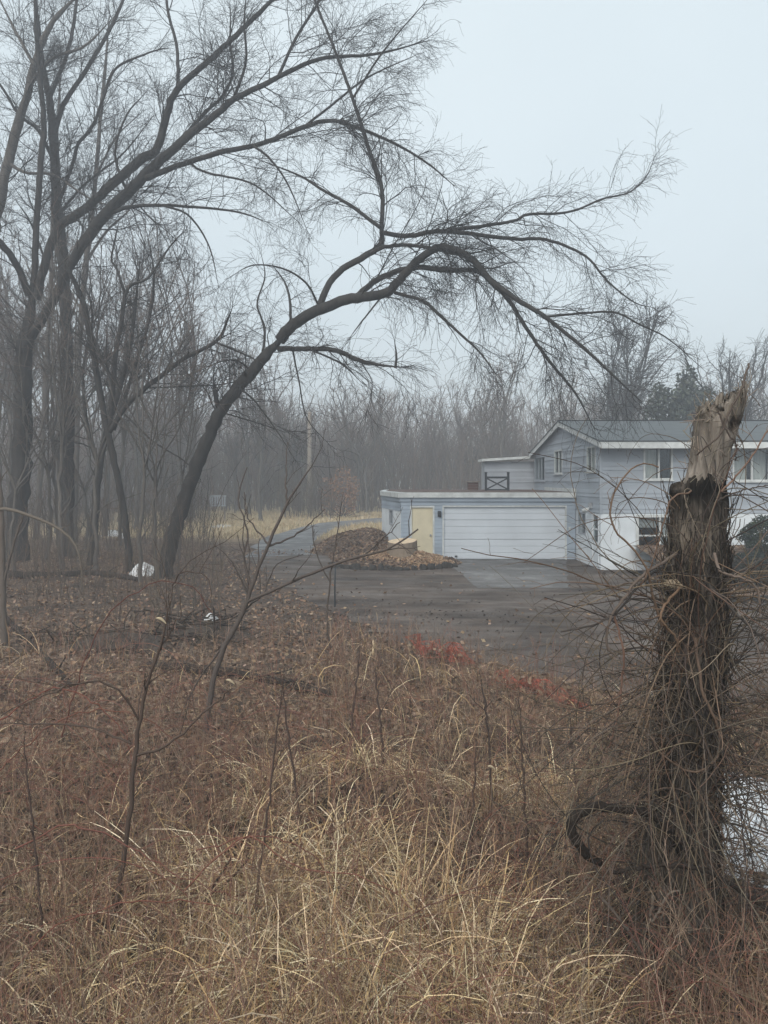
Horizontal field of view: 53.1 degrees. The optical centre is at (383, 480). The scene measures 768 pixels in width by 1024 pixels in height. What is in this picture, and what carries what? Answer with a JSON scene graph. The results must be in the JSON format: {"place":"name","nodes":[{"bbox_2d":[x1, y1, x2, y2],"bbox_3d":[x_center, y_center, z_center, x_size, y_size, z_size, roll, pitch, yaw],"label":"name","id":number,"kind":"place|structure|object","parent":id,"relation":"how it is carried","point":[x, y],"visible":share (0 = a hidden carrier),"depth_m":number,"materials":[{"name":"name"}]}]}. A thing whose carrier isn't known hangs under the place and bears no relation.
{"place":"outdoors","nodes":[
{"label":"outdoors","id":0,"kind":"place"},
{"bbox_2d":[245,518,381,556],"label":"road","id":1,"kind":"structure","parent":0,"point":[303,540],"depth_m":41.26,"materials":[{"name":"asphalt"}]},
{"bbox_2d":[0,486,767,1023],"bbox_3d":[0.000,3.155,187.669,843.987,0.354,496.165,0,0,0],"label":"ground","id":2,"kind":"structure","parent":0,"point":[232,542],"depth_m":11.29,"materials":[{"name":"brown plant"}]},
{"bbox_2d":[0,464,26,644],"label":"sapling","id":3,"kind":"object","parent":2,"relation":"on","point":[4,569],"visible":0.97,"depth_m":14.95,"materials":[{"name":"plant"}]},
{"bbox_2d":[0,220,43,487],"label":"woodland tree","id":4,"kind":"object","parent":2,"relation":"on","point":[9,414],"visible":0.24,"depth_m":49.15,"materials":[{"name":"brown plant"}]},
{"bbox_2d":[0,353,51,505],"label":"young tree","id":5,"kind":"object","parent":2,"relation":"on","point":[9,490],"visible":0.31,"depth_m":37.65,"materials":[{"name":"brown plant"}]},
{"bbox_2d":[0,203,56,527],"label":"woodland tree","id":6,"kind":"object","parent":2,"relation":"on","point":[4,378],"visible":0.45,"depth_m":42.65,"materials":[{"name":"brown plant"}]},
{"bbox_2d":[15,725,45,962],"bbox_3d":[-2.258,2.384,4.911,0.170,1.637,0.136,0,0,0],"label":"weed stem","id":7,"kind":"object","parent":2,"relation":"on","point":[38,879],"visible":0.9,"depth_m":4.96,"materials":[{"name":"plant"}]},
{"bbox_2d":[0,227,74,483],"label":"woodland tree","id":8,"kind":"object","parent":2,"relation":"on","point":[12,362],"visible":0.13,"depth_m":50.00,"materials":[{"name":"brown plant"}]},
{"bbox_2d":[0,280,76,484],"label":"young tree","id":9,"kind":"object","parent":2,"relation":"on","point":[3,436],"visible":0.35,"depth_m":38.46,"materials":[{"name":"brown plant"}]},
{"bbox_2d":[7,616,75,689],"bbox_3d":[-8.170,3.048,16.585,0.644,0.476,11.622,0,0,-37],"label":"fallen log","id":10,"kind":"object","parent":2,"relation":"on","point":[9,622],"visible":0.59,"depth_m":13.98,"materials":[{"name":"wood"}]},
{"bbox_2d":[0,501,87,599],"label":"bent branch","id":11,"kind":"object","parent":2,"relation":"on","point":[41,520],"visible":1,"depth_m":13.98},
{"bbox_2d":[1,31,106,539],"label":"woodland tree","id":12,"kind":"object","parent":2,"relation":"on","point":[44,390],"visible":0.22,"depth_m":41.91,"materials":[{"name":"grey plant"}]},
{"bbox_2d":[0,237,118,532],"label":"woodland tree","id":13,"kind":"object","parent":2,"relation":"on","point":[56,338],"visible":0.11,"depth_m":47.24,"materials":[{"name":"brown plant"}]},
{"bbox_2d":[0,352,119,570],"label":"young tree","id":14,"kind":"object","parent":2,"relation":"on","point":[16,486],"visible":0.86,"depth_m":27.28,"materials":[{"name":"grey plant"}]},
{"bbox_2d":[3,225,138,556],"bbox_3d":[-13.314,-3.312,31.498,4.508,13.564,8.773,0,0,-36],"label":"young tree","id":15,"kind":"object","parent":2,"relation":"on","point":[52,389],"visible":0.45,"depth_m":31.05,"materials":[{"name":"grey plant"}]},
{"bbox_2d":[8,564,137,580],"bbox_3d":[-10.283,3.034,24.958,5.138,0.756,1.537,0,0,0],"label":"fallen log","id":16,"kind":"object","parent":2,"relation":"on","point":[20,574],"visible":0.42,"depth_m":25.11,"materials":[{"name":"wood"}]},
{"bbox_2d":[0,0,148,246],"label":"woodland tree","id":17,"kind":"object","parent":2,"relation":"on","point":[13,139],"visible":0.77,"depth_m":31.82,"materials":[{"name":"grey plant"}]},
{"bbox_2d":[0,316,152,557],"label":"young tree","id":18,"kind":"object","parent":2,"relation":"on","point":[48,467],"visible":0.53,"depth_m":30.10,"materials":[{"name":"grey plant"}]},
{"bbox_2d":[7,233,160,535],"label":"woodland tree","id":19,"kind":"object","parent":2,"relation":"on","point":[106,475],"visible":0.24,"depth_m":42.63,"materials":[{"name":"grey plant"}]},
{"bbox_2d":[11,179,157,570],"bbox_3d":[-11.403,-3.115,28.043,4.394,13.155,8.551,0,0,5],"label":"young tree","id":20,"kind":"object","parent":2,"relation":"on","point":[59,476],"visible":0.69,"depth_m":27.62,"materials":[{"name":"brown plant"}]},
{"bbox_2d":[0,388,168,548],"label":"young tree","id":21,"kind":"object","parent":2,"relation":"on","point":[85,499],"visible":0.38,"depth_m":35.60,"materials":[{"name":"grey plant"}]},
{"bbox_2d":[0,238,179,565],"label":"woodland tree","id":22,"kind":"object","parent":2,"relation":"on","point":[100,471],"visible":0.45,"depth_m":28.95,"materials":[{"name":"grey plant"}]},
{"bbox_2d":[41,270,139,515],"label":"woodland tree","id":23,"kind":"object","parent":2,"relation":"on","point":[88,470],"visible":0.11,"depth_m":65.83,"materials":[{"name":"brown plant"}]},
{"bbox_2d":[19,0,168,541],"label":"woodland tree","id":24,"kind":"object","parent":2,"relation":"on","point":[77,428],"visible":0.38,"depth_m":39.91,"materials":[{"name":"grey plant"}]},
{"bbox_2d":[0,277,195,557],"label":"young tree","id":25,"kind":"object","parent":2,"relation":"on","point":[64,491],"visible":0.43,"depth_m":31.86,"materials":[{"name":"grey plant"}]},
{"bbox_2d":[0,0,196,556],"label":"woodland tree","id":26,"kind":"object","parent":2,"relation":"on","point":[51,110],"visible":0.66,"depth_m":32.85,"materials":[{"name":"brown plant"}]},
{"bbox_2d":[0,252,225,569],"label":"young tree","id":27,"kind":"object","parent":2,"relation":"on","point":[97,464],"visible":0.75,"depth_m":27.62,"materials":[{"name":"brown plant"}]},
{"bbox_2d":[61,632,173,653],"bbox_3d":[-5.173,3.125,15.151,2.409,0.243,1.709,0,0,0],"label":"leaf mould mound","id":28,"kind":"object","parent":2,"relation":"on","point":[151,639],"visible":0.57,"depth_m":14.65,"materials":[{"name":"plant"}]},
{"bbox_2d":[5,480,232,622],"bbox_3d":[-10.751,1.701,25.408,11.437,3.388,19.379,0,0,-11],"label":"brush","id":29,"kind":"object","parent":2,"relation":"on","point":[61,553],"visible":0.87,"depth_m":21.72,"materials":[{"name":"plant"}]},
{"bbox_2d":[1,432,251,551],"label":"undergrowth","id":30,"kind":"object","parent":2,"relation":"on","point":[161,501],"visible":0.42,"depth_m":41.20,"materials":[{"name":"plant"}]},
{"bbox_2d":[86,231,169,504],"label":"woodland tree","id":31,"kind":"object","parent":2,"relation":"on","point":[119,351],"visible":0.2,"depth_m":54.21,"materials":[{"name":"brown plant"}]},
{"bbox_2d":[0,505,259,940],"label":"sapling","id":32,"kind":"object","parent":2,"relation":"on","point":[139,718],"visible":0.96,"depth_m":5.19,"materials":[{"name":"plant"}]},
{"bbox_2d":[68,189,196,527],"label":"woodland tree","id":33,"kind":"object","parent":2,"relation":"on","point":[136,498],"visible":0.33,"depth_m":50.88,"materials":[{"name":"grey plant"}]},
{"bbox_2d":[92,344,177,521],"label":"woodland tree","id":34,"kind":"object","parent":2,"relation":"on","point":[139,415],"visible":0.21,"depth_m":59.05,"materials":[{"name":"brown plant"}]},
{"bbox_2d":[44,279,244,580],"bbox_3d":[-7.330,-1.302,25.208,5.594,9.420,7.896,0,0,-8],"label":"young tree","id":35,"kind":"object","parent":2,"relation":"on","point":[155,480],"visible":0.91,"depth_m":24.29,"materials":[{"name":"grey plant"}]},
{"bbox_2d":[69,230,221,545],"bbox_3d":[-12.604,-4.005,38.176,4.505,15.008,8.768,0,0,38],"label":"young tree","id":36,"kind":"object","parent":2,"relation":"on","point":[124,432],"visible":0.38,"depth_m":38.10,"materials":[{"name":"grey plant"}]},
{"bbox_2d":[9,596,285,655],"bbox_3d":[-4.587,2.805,15.230,4.850,0.798,3.200,0,0,31],"label":"brush pile","id":37,"kind":"object","parent":2,"relation":"on","point":[44,631],"visible":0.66,"depth_m":15.27,"materials":[{"name":"wood"}]},
{"bbox_2d":[117,292,182,515],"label":"woodland tree","id":38,"kind":"object","parent":2,"relation":"on","point":[166,454],"visible":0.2,"depth_m":66.53,"materials":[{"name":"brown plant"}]},
{"bbox_2d":[96,360,209,510],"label":"woodland tree","id":39,"kind":"object","parent":2,"relation":"on","point":[141,462],"visible":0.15,"depth_m":64.35,"materials":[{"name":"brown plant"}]},
{"bbox_2d":[34,187,304,572],"bbox_3d":[-7.730,-3.610,25.980,9.620,14.237,5.853,0,0,40],"label":"woodland tree","id":40,"kind":"object","parent":2,"relation":"on","point":[109,426],"visible":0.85,"depth_m":26.51,"materials":[{"name":"brown plant"}]},
{"bbox_2d":[115,179,238,520],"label":"woodland tree","id":41,"kind":"object","parent":2,"relation":"on","point":[189,419],"visible":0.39,"depth_m":57.36,"materials":[{"name":"grey plant"}]},
{"bbox_2d":[111,275,248,582],"bbox_3d":[-6.573,-1.628,24.804,5.271,10.175,5.948,0,0,0],"label":"young tree","id":42,"kind":"object","parent":2,"relation":"on","point":[145,465],"visible":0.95,"depth_m":24.07,"materials":[{"name":"brown plant"}]},
{"bbox_2d":[155,242,216,503],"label":"woodland tree","id":43,"kind":"object","parent":2,"relation":"on","point":[185,394],"visible":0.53,"depth_m":55.43,"materials":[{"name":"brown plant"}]},
{"bbox_2d":[155,325,255,514],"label":"woodland tree","id":44,"kind":"object","parent":2,"relation":"on","point":[196,424],"visible":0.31,"depth_m":64.53,"materials":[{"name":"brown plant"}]},
{"bbox_2d":[162,335,250,555],"bbox_3d":[-7.378,-1.411,31.892,4.731,9.718,5.339,0,0,-1],"label":"young tree","id":45,"kind":"object","parent":2,"relation":"on","point":[186,455],"visible":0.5,"depth_m":31.16,"materials":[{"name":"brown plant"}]},
{"bbox_2d":[94,607,320,638],"bbox_3d":[-3.753,3.007,16.706,4.836,0.393,2.381,0,0,30],"label":"brush pile","id":46,"kind":"object","parent":2,"relation":"on","point":[189,616],"visible":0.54,"depth_m":16.91,"materials":[{"name":"wood"}]},
{"bbox_2d":[169,625,258,640],"bbox_3d":[-3.566,3.140,16.023,2.217,0.235,1.367,0,0,0],"label":"leaf mould mound","id":47,"kind":"object","parent":2,"relation":"on","point":[204,629],"visible":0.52,"depth_m":15.65,"materials":[{"name":"plant"}]},
{"bbox_2d":[199,400,256,512],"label":"woodland tree","id":48,"kind":"object","parent":2,"relation":"on","point":[236,455],"visible":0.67,"depth_m":74.36,"materials":[{"name":"grey plant"}]},
{"bbox_2d":[138,661,332,697],"bbox_3d":[-2.474,3.161,12.261,3.779,0.393,0.989,0,0,20],"label":"fallen log","id":49,"kind":"object","parent":2,"relation":"on","point":[231,675],"visible":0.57,"depth_m":12.47,"materials":[{"name":"wood"}]},
{"bbox_2d":[211,334,268,513],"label":"woodland tree","id":50,"kind":"object","parent":2,"relation":"on","point":[247,454],"visible":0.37,"depth_m":69.94,"materials":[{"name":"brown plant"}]},
{"bbox_2d":[0,0,493,562],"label":"woodland tree","id":51,"kind":"object","parent":2,"relation":"on","point":[152,160],"visible":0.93,"depth_m":28.51,"materials":[{"name":"brown plant"}]},
{"bbox_2d":[129,509,381,539],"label":"field grass","id":52,"kind":"structure","parent":2,"relation":"on","point":[295,517],"depth_m":55.73,"materials":[{"name":"plant"}]},
{"bbox_2d":[228,372,302,508],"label":"woodland tree","id":53,"kind":"object","parent":2,"relation":"on","point":[255,444],"visible":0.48,"depth_m":71.60,"materials":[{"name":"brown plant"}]},
{"bbox_2d":[237,347,296,512],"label":"woodland tree","id":54,"kind":"object","parent":2,"relation":"on","point":[280,450],"visible":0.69,"depth_m":70.36,"materials":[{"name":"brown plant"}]},
{"bbox_2d":[222,337,321,520],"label":"woodland tree","id":55,"kind":"object","parent":2,"relation":"on","point":[260,445],"visible":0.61,"depth_m":60.36,"materials":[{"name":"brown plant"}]},
{"bbox_2d":[255,667,297,931],"bbox_3d":[-0.737,2.245,5.308,0.320,1.914,0.174,0,0,17],"label":"weed stem","id":56,"kind":"object","parent":2,"relation":"on","point":[266,822],"visible":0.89,"depth_m":5.28,"materials":[{"name":"plant"}]},
{"bbox_2d":[156,428,421,732],"bbox_3d":[-1.190,1.403,9.859,3.536,4.240,0.955,0,0,15],"label":"sapling","id":57,"kind":"object","parent":2,"relation":"on","point":[222,649],"visible":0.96,"depth_m":9.78,"materials":[{"name":"plant"}]},
{"bbox_2d":[259,378,322,510],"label":"woodland tree","id":58,"kind":"object","parent":2,"relation":"on","point":[284,452],"visible":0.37,"depth_m":77.61,"materials":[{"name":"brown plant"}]},
{"bbox_2d":[267,389,331,511],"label":"woodland tree","id":59,"kind":"object","parent":2,"relation":"on","point":[303,456],"visible":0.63,"depth_m":73.72,"materials":[{"name":"grey plant"}]},
{"bbox_2d":[275,460,340,519],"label":"roadside brush","id":60,"kind":"object","parent":2,"relation":"on","point":[309,500],"visible":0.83,"depth_m":64.59,"materials":[{"name":"plant"}]},
{"bbox_2d":[311,492,350,648],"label":"sapling","id":61,"kind":"object","parent":2,"relation":"on","point":[313,535],"visible":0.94,"depth_m":14.49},
{"bbox_2d":[312,378,373,508],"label":"woodland tree","id":62,"kind":"object","parent":2,"relation":"on","point":[342,445],"visible":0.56,"depth_m":77.26,"materials":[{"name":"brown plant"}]},
{"bbox_2d":[316,466,370,517],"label":"beech bush","id":63,"kind":"object","parent":2,"relation":"on","point":[348,495],"visible":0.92,"depth_m":65.80,"materials":[{"name":"brown plant"}]},
{"bbox_2d":[318,379,400,512],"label":"woodland tree","id":64,"kind":"object","parent":2,"relation":"on","point":[348,426],"visible":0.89,"depth_m":71.65,"materials":[{"name":"grey plant"}]},
{"bbox_2d":[334,380,407,512],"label":"woodland tree","id":65,"kind":"object","parent":2,"relation":"on","point":[366,446],"visible":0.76,"depth_m":73.34,"materials":[{"name":"grey plant"}]},
{"bbox_2d":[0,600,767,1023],"bbox_3d":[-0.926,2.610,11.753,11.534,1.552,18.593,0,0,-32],"label":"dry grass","id":66,"kind":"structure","parent":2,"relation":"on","point":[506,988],"depth_m":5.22,"materials":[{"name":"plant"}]},
{"bbox_2d":[0,580,767,1023],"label":"bramble canes","id":67,"kind":"object","parent":2,"relation":"on","point":[118,762],"visible":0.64,"depth_m":5.62,"materials":[{"name":"plant"}]},
{"bbox_2d":[0,352,767,512],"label":"distant woods","id":68,"kind":"object","parent":2,"relation":"on","point":[408,479],"visible":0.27,"depth_m":80.76,"materials":[{"name":"plant"}]},
{"bbox_2d":[310,528,460,569],"bbox_3d":[-0.200,2.781,32.200,6.800,1.239,10.800,0,0,0],"label":"planting mound","id":69,"kind":"object","parent":2,"relation":"on","point":[340,542],"visible":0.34,"depth_m":32.76,"materials":[{"name":"brown plant"}]},
{"bbox_2d":[387,538,417,558],"bbox_3d":[0.708,2.550,28.681,1.215,0.701,1.196,0,0,-33],"label":"tree stump","id":70,"kind":"object","parent":69,"relation":"on","point":[407,543],"visible":0.77,"depth_m":28.26,"materials":[{"name":"wood"}]},
{"bbox_2d":[349,549,456,567],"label":"wood chips","id":71,"kind":"object","parent":69,"relation":"on","point":[431,557],"visible":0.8,"depth_m":28.18,"materials":[{"name":"brown plant"}]},
{"bbox_2d":[356,381,428,488],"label":"woodland tree","id":72,"kind":"object","parent":2,"relation":"on","point":[395,461],"visible":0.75,"depth_m":75.69,"materials":[{"name":"grey plant"}]},
{"bbox_2d":[411,402,451,488],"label":"woodland tree","id":73,"kind":"object","parent":2,"relation":"on","point":[428,448],"visible":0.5,"depth_m":80.79,"materials":[{"name":"grey plant"}]},
{"bbox_2d":[413,375,466,488],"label":"woodland tree","id":74,"kind":"object","parent":2,"relation":"on","point":[436,416],"visible":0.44,"depth_m":83.92,"materials":[{"name":"grey plant"}]},
{"bbox_2d":[407,633,472,663],"bbox_3d":[1.024,2.979,13.832,1.827,0.331,0.897,0,0,44],"label":"plastic netting","id":75,"kind":"object","parent":2,"relation":"on","point":[418,638],"visible":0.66,"depth_m":13.73,"materials":[{"name":"plastic"}]},
{"bbox_2d":[149,0,739,578],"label":"leaning tree","id":76,"kind":"object","parent":2,"relation":"on","point":[451,250],"visible":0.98,"depth_m":24.56,"materials":[{"name":"brown plant"}]},
{"bbox_2d":[424,378,482,488],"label":"woodland tree","id":77,"kind":"object","parent":2,"relation":"on","point":[455,447],"visible":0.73,"depth_m":78.48,"materials":[{"name":"grey plant"}]},
{"bbox_2d":[444,376,468,488],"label":"woodland tree","id":78,"kind":"object","parent":2,"relation":"on","point":[456,397],"visible":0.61,"depth_m":93.85,"materials":[{"name":"grey plant"}]},
{"bbox_2d":[445,396,506,486],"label":"woodland tree","id":79,"kind":"object","parent":2,"relation":"on","point":[472,460],"visible":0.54,"depth_m":78.31,"materials":[{"name":"grey plant"}]},
{"bbox_2d":[380,487,575,559],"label":"garage","id":80,"kind":"structure","parent":2,"relation":"on","point":[449,522],"depth_m":30.96,"materials":[{"name":"paint"}]},
{"bbox_2d":[410,506,434,553],"bbox_3d":[1.540,2.115,30.922,0.980,2.170,0.115,0,0,0],"label":"door","id":81,"kind":"structure","parent":80,"relation":"in","point":[422,518],"depth_m":30.93,"materials":[{"name":"beige paint"}]},
{"bbox_2d":[442,505,566,559],"bbox_3d":[4.850,2.110,30.954,5.000,2.180,0.172,0,0,0],"label":"garage door","id":82,"kind":"structure","parent":80,"relation":"in","point":[525,528],"depth_m":30.96,"materials":[{"name":"paint"}]},
{"bbox_2d":[466,387,508,483],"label":"woodland tree","id":83,"kind":"object","parent":2,"relation":"on","point":[490,450],"visible":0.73,"depth_m":71.56,"materials":[{"name":"grey plant"}]},
{"bbox_2d":[459,369,516,488],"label":"woodland tree","id":84,"kind":"object","parent":2,"relation":"on","point":[471,437],"visible":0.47,"depth_m":77.86,"materials":[{"name":"grey plant"}]},
{"bbox_2d":[473,339,529,461],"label":"woodland tree","id":85,"kind":"object","parent":2,"relation":"on","point":[504,419],"visible":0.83,"depth_m":70.73,"materials":[{"name":"grey plant"}]},
{"bbox_2d":[453,559,569,587],"bbox_3d":[4.847,3.188,26.804,4.907,0.001,8.232,0,0,0],"label":"garage apron","id":86,"kind":"object","parent":2,"relation":"on","point":[530,574],"visible":0.88,"depth_m":26.22,"materials":[{"name":"concrete"}]},
{"bbox_2d":[384,640,650,718],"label":"caught leaves","id":87,"kind":"object","parent":2,"relation":"on","point":[523,676],"visible":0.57,"depth_m":11.57,"materials":[{"name":"red plant"}]},
{"bbox_2d":[508,685,529,891],"bbox_3d":[0.992,2.349,5.688,0.183,1.703,0.091,0,0,39],"label":"weed stem","id":88,"kind":"object","parent":2,"relation":"on","point":[526,831],"visible":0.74,"depth_m":5.66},
{"bbox_2d":[489,669,590,710],"bbox_3d":[2.276,3.030,11.281,0.610,0.230,2.086,0,0,-34],"label":"plastic netting","id":89,"kind":"object","parent":2,"relation":"on","point":[535,680],"visible":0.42,"depth_m":11.27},
{"bbox_2d":[528,386,585,435],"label":"woodland tree","id":90,"kind":"object","parent":2,"relation":"on","point":[540,418],"visible":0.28,"depth_m":75.99,"materials":[{"name":"grey plant"}]},
{"bbox_2d":[478,412,767,569],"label":"house","id":91,"kind":"structure","parent":2,"relation":"on","point":[540,472],"depth_m":27.57,"materials":[{"name":"grey"}]},
{"bbox_2d":[635,515,669,554],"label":"window","id":92,"kind":"structure","parent":91,"relation":"in","point":[640,523],"depth_m":27.52,"materials":[{"name":"glass"}]},
{"bbox_2d":[642,448,673,480],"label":"window","id":93,"kind":"structure","parent":91,"relation":"in","point":[656,456],"depth_m":27.55,"materials":[{"name":"glass"}]},
{"bbox_2d":[732,448,767,482],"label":"window","id":94,"kind":"structure","parent":91,"relation":"in","point":[752,476],"depth_m":27.55,"materials":[{"name":"glass"}]},
{"bbox_2d":[570,289,692,419],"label":"bare tree","id":95,"kind":"object","parent":2,"relation":"on","point":[627,383],"visible":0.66,"depth_m":61.42,"materials":[{"name":"brown plant"}]},
{"bbox_2d":[594,364,760,994],"bbox_3d":[1.899,1.426,5.008,1.004,4.369,0.878,0,0,29],"label":"broken trunk","id":96,"kind":"object","parent":2,"relation":"on","point":[706,421],"visible":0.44,"depth_m":4.86,"materials":[{"name":"brown wood"}]},
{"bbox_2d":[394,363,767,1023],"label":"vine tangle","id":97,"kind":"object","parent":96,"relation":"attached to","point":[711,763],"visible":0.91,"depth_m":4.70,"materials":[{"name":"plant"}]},
{"bbox_2d":[613,862,767,910],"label":"vine","id":98,"kind":"object","parent":97,"relation":"attached to","point":[681,866],"visible":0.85,"depth_m":4.46,"materials":[{"name":"brown plant"}]},
{"bbox_2d":[566,800,682,865],"bbox_3d":[1.636,2.370,4.776,1.094,0.865,0.261,0,0,-25],"label":"vine","id":99,"kind":"object","parent":96,"relation":"attached to","point":[585,854],"visible":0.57,"depth_m":4.64,"materials":[{"name":"brown plant"}]},
{"bbox_2d":[642,363,715,419],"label":"evergreen tree","id":100,"kind":"object","parent":2,"relation":"on","point":[685,404],"visible":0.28,"depth_m":51.45,"materials":[{"name":"green plant"}]},
{"bbox_2d":[635,545,767,594],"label":"planting bed","id":101,"kind":"object","parent":2,"relation":"on","point":[659,557],"visible":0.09,"depth_m":25.71,"materials":[{"name":"brown plant"}]},
{"bbox_2d":[728,556,767,587],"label":"clipped shrub","id":102,"kind":"object","parent":101,"relation":"on","point":[742,565],"visible":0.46,"depth_m":21.35,"materials":[{"name":"green plant"}]},
{"bbox_2d":[735,514,767,554],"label":"clipped shrub","id":103,"kind":"object","parent":101,"relation":"on","point":[751,540],"visible":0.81,"depth_m":25.21,"materials":[{"name":"green plant"}]},
{"bbox_2d":[665,329,767,419],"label":"bare tree","id":104,"kind":"object","parent":2,"relation":"on","point":[730,389],"visible":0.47,"depth_m":56.28,"materials":[{"name":"brown plant"}]},
{"bbox_2d":[718,772,767,887],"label":"snow patch","id":105,"kind":"object","parent":2,"relation":"on","point":[739,828],"visible":0.09,"depth_m":6.87,"materials":[{"name":"snow"}]},
{"bbox_2d":[0,0,767,485],"label":"sky","id":106,"kind":"structure","parent":0,"point":[569,82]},
{"bbox_2d":[247,554,767,708],"bbox_3d":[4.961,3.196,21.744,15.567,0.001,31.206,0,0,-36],"label":"driveway","id":107,"kind":"structure","parent":0,"point":[368,585],"depth_m":18.97,"materials":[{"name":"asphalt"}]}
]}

